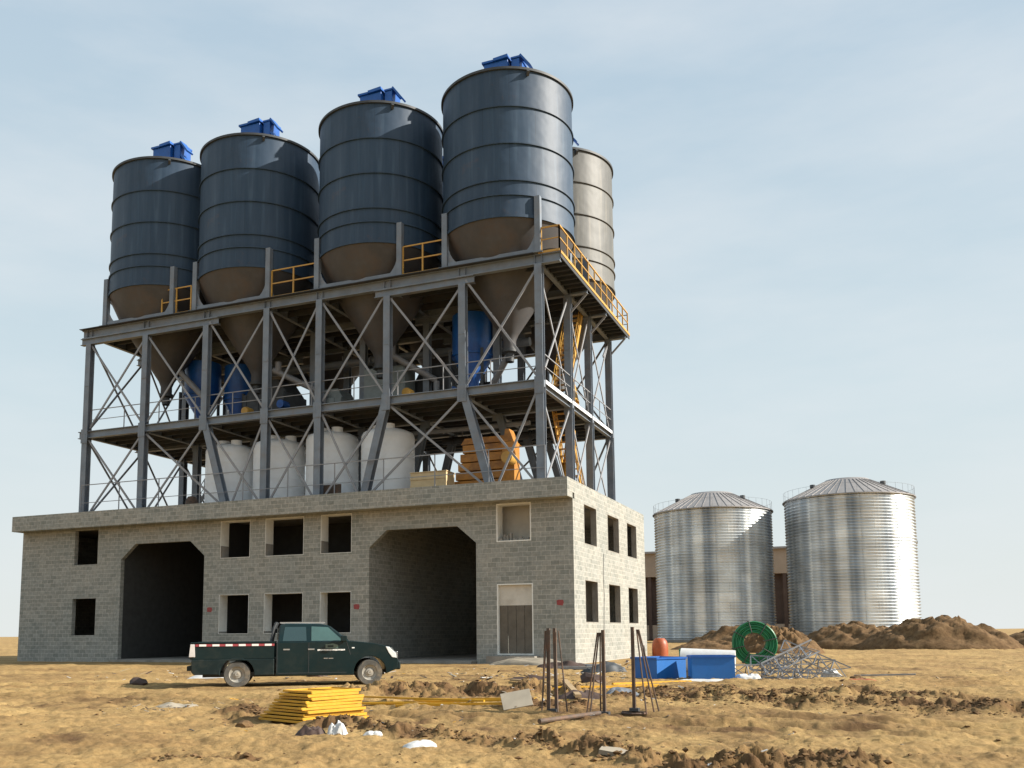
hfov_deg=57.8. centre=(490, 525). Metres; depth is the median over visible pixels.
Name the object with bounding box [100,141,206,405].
cement silo
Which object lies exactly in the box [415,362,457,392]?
mixer
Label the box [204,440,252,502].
water tank
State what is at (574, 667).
metal profile
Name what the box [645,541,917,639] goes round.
industrial shed
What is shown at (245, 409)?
pump
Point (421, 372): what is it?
screw conveyor
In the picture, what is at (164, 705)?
rubble heap
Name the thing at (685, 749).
dirt clods
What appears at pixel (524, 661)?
rubble heap
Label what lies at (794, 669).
truss section
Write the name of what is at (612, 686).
steel bar
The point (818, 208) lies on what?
sky
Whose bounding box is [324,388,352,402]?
mixer
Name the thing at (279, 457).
water tank
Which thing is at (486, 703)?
steel bar
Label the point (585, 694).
cloth heap
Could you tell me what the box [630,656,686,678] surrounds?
steel bin
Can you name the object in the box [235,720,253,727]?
stone
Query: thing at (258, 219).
cement silo
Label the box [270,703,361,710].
formwork panel
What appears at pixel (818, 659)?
truss section
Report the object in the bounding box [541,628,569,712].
anchor bolt cage
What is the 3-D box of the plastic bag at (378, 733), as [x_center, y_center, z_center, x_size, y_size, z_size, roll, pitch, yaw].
[-1.524,2.700,12.042,0.266,0.089,0.197,-1,-7,5]
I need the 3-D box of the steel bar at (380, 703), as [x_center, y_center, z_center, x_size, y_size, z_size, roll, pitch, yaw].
[-0.949,3.211,16.747,2.864,0.042,0.050,-2,-7,10]
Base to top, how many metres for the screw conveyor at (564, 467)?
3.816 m
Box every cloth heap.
[558,690,599,698]
[606,687,638,696]
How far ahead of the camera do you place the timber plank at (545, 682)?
23.49 m
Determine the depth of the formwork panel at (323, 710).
14.14 m
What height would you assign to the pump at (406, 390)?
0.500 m
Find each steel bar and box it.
[362,702,437,704]
[363,696,484,701]
[391,699,500,702]
[395,702,501,706]
[413,698,500,700]
[558,685,659,687]
[612,680,691,684]
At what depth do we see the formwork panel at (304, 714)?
14.14 m
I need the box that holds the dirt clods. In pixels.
[7,669,1023,767]
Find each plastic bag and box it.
[295,725,325,735]
[327,720,347,734]
[363,731,382,736]
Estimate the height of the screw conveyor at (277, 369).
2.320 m
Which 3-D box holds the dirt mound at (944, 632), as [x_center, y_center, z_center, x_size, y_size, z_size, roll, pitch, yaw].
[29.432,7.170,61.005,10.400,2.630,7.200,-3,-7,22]
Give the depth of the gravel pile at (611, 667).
30.24 m
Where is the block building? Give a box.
[12,476,646,663]
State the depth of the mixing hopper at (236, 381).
51.96 m
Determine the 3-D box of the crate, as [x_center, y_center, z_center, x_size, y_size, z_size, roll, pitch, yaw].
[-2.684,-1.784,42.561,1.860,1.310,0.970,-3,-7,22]
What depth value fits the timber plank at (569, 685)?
19.08 m
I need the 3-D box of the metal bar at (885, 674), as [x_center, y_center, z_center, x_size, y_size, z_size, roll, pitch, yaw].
[11.085,4.196,26.103,1.604,0.093,0.080,-4,-7,25]
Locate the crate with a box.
[409,470,454,487]
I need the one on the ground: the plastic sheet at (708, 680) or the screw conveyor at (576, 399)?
the plastic sheet at (708, 680)
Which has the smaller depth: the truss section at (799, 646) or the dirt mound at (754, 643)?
the truss section at (799, 646)
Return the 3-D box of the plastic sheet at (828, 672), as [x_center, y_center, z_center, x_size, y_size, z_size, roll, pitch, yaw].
[9.643,4.170,26.206,0.664,0.279,0.418,-3,-7,22]
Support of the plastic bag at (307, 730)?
on the ground
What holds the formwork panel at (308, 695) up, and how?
on the formwork panel at (327, 697)
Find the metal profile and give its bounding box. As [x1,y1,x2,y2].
[558,666,624,668]
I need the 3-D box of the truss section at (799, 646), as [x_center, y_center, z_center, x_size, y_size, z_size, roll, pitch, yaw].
[8.287,3.655,25.803,1.721,0.377,0.415,-21,-1,-14]
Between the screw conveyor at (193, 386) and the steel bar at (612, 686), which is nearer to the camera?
the steel bar at (612, 686)
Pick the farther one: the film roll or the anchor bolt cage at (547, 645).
the film roll
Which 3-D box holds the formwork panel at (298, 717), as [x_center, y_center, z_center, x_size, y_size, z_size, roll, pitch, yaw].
[-2.761,2.947,14.478,1.085,0.043,1.246,-6,-9,41]
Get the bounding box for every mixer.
[243,379,306,411]
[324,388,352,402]
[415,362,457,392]
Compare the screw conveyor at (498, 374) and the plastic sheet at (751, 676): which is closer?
the plastic sheet at (751, 676)
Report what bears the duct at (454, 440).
hanging from the steel support frame
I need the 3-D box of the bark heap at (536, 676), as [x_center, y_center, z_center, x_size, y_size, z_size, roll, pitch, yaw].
[1.065,4.174,25.363,1.754,0.197,0.695,-1,-7,5]
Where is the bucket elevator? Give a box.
[501,429,519,480]
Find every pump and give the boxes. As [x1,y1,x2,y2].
[241,407,253,412]
[402,388,414,393]
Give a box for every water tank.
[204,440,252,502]
[252,435,305,498]
[305,427,358,494]
[361,423,414,490]
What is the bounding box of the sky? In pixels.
[0,0,1023,636]
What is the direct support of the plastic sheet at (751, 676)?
on the ground
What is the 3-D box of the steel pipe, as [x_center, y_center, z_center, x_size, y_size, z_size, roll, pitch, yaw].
[1.187,2.838,13.768,0.070,0.076,1.528,-6,-9,40]
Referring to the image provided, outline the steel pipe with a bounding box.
[538,711,600,723]
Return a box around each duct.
[181,337,530,385]
[249,420,530,447]
[442,428,561,445]
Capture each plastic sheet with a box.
[402,740,436,748]
[682,679,722,681]
[735,674,761,678]
[820,668,841,676]
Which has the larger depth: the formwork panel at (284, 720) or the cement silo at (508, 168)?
the cement silo at (508, 168)
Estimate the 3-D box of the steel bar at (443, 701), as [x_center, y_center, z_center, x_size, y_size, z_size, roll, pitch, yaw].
[-1.057,3.276,17.273,3.043,0.137,0.060,-2,-7,13]
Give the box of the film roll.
[679,648,735,676]
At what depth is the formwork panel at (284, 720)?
14.14 m
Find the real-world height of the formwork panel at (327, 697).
0.043 m
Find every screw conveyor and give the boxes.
[178,370,200,397]
[272,361,326,402]
[393,346,439,390]
[491,355,507,383]
[563,363,578,403]
[563,430,576,475]
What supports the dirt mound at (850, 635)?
on the ground
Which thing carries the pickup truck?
on the ground
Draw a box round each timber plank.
[510,679,546,683]
[562,679,581,697]
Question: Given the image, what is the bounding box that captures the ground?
[0,628,1023,767]
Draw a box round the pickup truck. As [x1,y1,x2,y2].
[187,622,400,686]
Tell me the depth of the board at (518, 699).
16.07 m
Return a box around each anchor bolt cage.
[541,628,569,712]
[586,630,609,714]
[621,627,659,714]
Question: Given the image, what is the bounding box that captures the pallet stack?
[454,435,520,483]
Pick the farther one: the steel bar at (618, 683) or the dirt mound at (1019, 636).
the dirt mound at (1019, 636)
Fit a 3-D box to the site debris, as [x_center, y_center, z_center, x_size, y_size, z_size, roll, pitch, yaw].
[2.348,4.099,25.105,24.914,0.383,29.162,3,-7,-25]
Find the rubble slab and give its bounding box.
[598,746,627,755]
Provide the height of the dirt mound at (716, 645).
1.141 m
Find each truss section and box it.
[735,663,814,678]
[749,655,836,675]
[759,649,794,672]
[760,639,819,675]
[777,667,823,678]
[779,640,850,676]
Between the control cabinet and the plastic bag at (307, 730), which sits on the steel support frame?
the control cabinet
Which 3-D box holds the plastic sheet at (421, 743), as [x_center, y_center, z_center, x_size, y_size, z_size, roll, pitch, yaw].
[-0.837,2.589,10.951,0.446,0.115,0.280,0,-7,-7]
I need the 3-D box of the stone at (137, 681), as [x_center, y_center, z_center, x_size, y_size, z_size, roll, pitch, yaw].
[-9.414,4.199,24.775,0.448,0.317,0.420,3,-7,-25]
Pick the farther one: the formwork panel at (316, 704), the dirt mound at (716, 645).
the dirt mound at (716, 645)
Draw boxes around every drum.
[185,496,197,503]
[652,638,667,655]
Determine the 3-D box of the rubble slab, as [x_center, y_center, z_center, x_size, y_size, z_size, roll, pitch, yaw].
[1.330,2.432,9.976,0.350,0.050,0.190,7,6,3]
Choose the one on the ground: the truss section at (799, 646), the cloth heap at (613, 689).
the cloth heap at (613, 689)
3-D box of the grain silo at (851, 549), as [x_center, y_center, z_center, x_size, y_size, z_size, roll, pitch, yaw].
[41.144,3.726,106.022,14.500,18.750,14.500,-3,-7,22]
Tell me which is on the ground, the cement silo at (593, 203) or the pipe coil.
the pipe coil
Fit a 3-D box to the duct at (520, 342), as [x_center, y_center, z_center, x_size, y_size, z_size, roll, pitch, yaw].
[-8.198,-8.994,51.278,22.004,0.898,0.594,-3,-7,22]
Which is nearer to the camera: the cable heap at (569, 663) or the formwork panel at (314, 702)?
the formwork panel at (314, 702)
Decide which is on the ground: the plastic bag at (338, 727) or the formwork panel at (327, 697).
the plastic bag at (338, 727)
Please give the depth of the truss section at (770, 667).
26.39 m
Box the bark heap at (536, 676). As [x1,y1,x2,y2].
[504,675,546,679]
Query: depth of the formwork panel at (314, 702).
14.27 m
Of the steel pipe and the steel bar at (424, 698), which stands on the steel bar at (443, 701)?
the steel bar at (424, 698)
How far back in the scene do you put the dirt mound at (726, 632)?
67.93 m
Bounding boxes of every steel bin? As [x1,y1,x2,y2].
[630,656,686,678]
[686,655,735,678]
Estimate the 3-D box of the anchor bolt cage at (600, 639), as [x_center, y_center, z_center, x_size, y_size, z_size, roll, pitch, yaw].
[1.776,2.359,14.804,0.569,1.386,0.423,-3,-7,22]
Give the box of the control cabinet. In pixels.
[364,365,414,398]
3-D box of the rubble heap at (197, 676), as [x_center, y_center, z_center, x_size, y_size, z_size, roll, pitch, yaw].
[-8.207,4.619,28.677,2.294,0.206,1.061,0,-7,-1]
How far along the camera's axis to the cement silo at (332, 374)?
54.78 m
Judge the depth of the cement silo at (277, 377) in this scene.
57.85 m
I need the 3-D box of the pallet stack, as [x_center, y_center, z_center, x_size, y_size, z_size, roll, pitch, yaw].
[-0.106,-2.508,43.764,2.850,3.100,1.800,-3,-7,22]
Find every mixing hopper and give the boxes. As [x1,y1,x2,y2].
[178,360,225,419]
[217,364,251,415]
[449,311,492,388]
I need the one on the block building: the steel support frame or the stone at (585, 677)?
the steel support frame
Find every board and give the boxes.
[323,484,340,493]
[500,689,532,710]
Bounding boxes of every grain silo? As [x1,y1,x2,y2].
[652,491,776,641]
[782,477,921,635]
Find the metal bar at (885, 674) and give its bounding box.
[861,673,915,675]
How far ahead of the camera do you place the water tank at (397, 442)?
44.05 m
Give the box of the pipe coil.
[731,621,777,665]
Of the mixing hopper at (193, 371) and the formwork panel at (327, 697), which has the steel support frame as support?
the mixing hopper at (193, 371)
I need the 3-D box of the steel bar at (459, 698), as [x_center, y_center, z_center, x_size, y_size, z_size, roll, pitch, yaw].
[-0.377,3.317,17.750,2.320,0.096,0.050,-2,-7,15]
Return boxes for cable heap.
[536,661,585,668]
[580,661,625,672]
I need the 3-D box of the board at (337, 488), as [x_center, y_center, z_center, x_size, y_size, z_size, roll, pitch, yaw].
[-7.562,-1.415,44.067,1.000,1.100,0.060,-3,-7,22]
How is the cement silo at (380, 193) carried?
on the steel support frame
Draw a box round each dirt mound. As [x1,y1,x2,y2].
[670,639,732,649]
[686,623,806,643]
[744,625,824,653]
[807,621,887,649]
[856,615,1023,649]
[1009,631,1023,645]
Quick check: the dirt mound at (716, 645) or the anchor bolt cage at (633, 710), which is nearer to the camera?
the anchor bolt cage at (633, 710)
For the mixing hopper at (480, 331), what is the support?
on the steel support frame
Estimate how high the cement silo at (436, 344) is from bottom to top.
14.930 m
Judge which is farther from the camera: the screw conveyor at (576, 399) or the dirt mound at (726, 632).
the dirt mound at (726, 632)
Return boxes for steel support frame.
[78,224,629,511]
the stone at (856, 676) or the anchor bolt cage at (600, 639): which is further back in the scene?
the stone at (856, 676)
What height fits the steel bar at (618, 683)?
0.088 m
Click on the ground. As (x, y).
(933, 740)
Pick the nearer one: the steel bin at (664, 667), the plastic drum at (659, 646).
the steel bin at (664, 667)
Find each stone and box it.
[129,677,147,685]
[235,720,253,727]
[580,672,601,682]
[850,675,862,678]
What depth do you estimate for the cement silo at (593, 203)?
49.00 m
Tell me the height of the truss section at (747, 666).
0.395 m
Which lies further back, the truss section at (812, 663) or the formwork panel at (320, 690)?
the truss section at (812, 663)
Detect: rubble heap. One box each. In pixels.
[155,702,197,707]
[187,675,223,678]
[489,657,560,665]
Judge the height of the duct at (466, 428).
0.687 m
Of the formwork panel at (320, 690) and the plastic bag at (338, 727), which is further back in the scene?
the formwork panel at (320, 690)
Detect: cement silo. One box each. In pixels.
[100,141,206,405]
[188,118,319,394]
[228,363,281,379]
[303,273,358,390]
[311,86,442,378]
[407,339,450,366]
[439,53,574,362]
[523,138,615,391]
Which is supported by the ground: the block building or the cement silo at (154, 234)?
the block building
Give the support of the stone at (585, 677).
on the ground
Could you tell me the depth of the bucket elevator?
41.68 m
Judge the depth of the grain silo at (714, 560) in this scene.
104.07 m
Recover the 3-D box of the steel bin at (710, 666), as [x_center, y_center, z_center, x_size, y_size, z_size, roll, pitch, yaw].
[5.913,3.787,24.899,1.170,0.624,0.850,-1,-7,4]
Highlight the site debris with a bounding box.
[67,660,1006,751]
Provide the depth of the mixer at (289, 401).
49.77 m
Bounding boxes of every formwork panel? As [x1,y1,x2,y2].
[259,715,368,722]
[260,712,366,720]
[264,709,363,716]
[268,706,365,713]
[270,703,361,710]
[272,700,361,706]
[274,697,362,703]
[279,691,358,697]
[279,694,363,700]
[283,687,360,693]

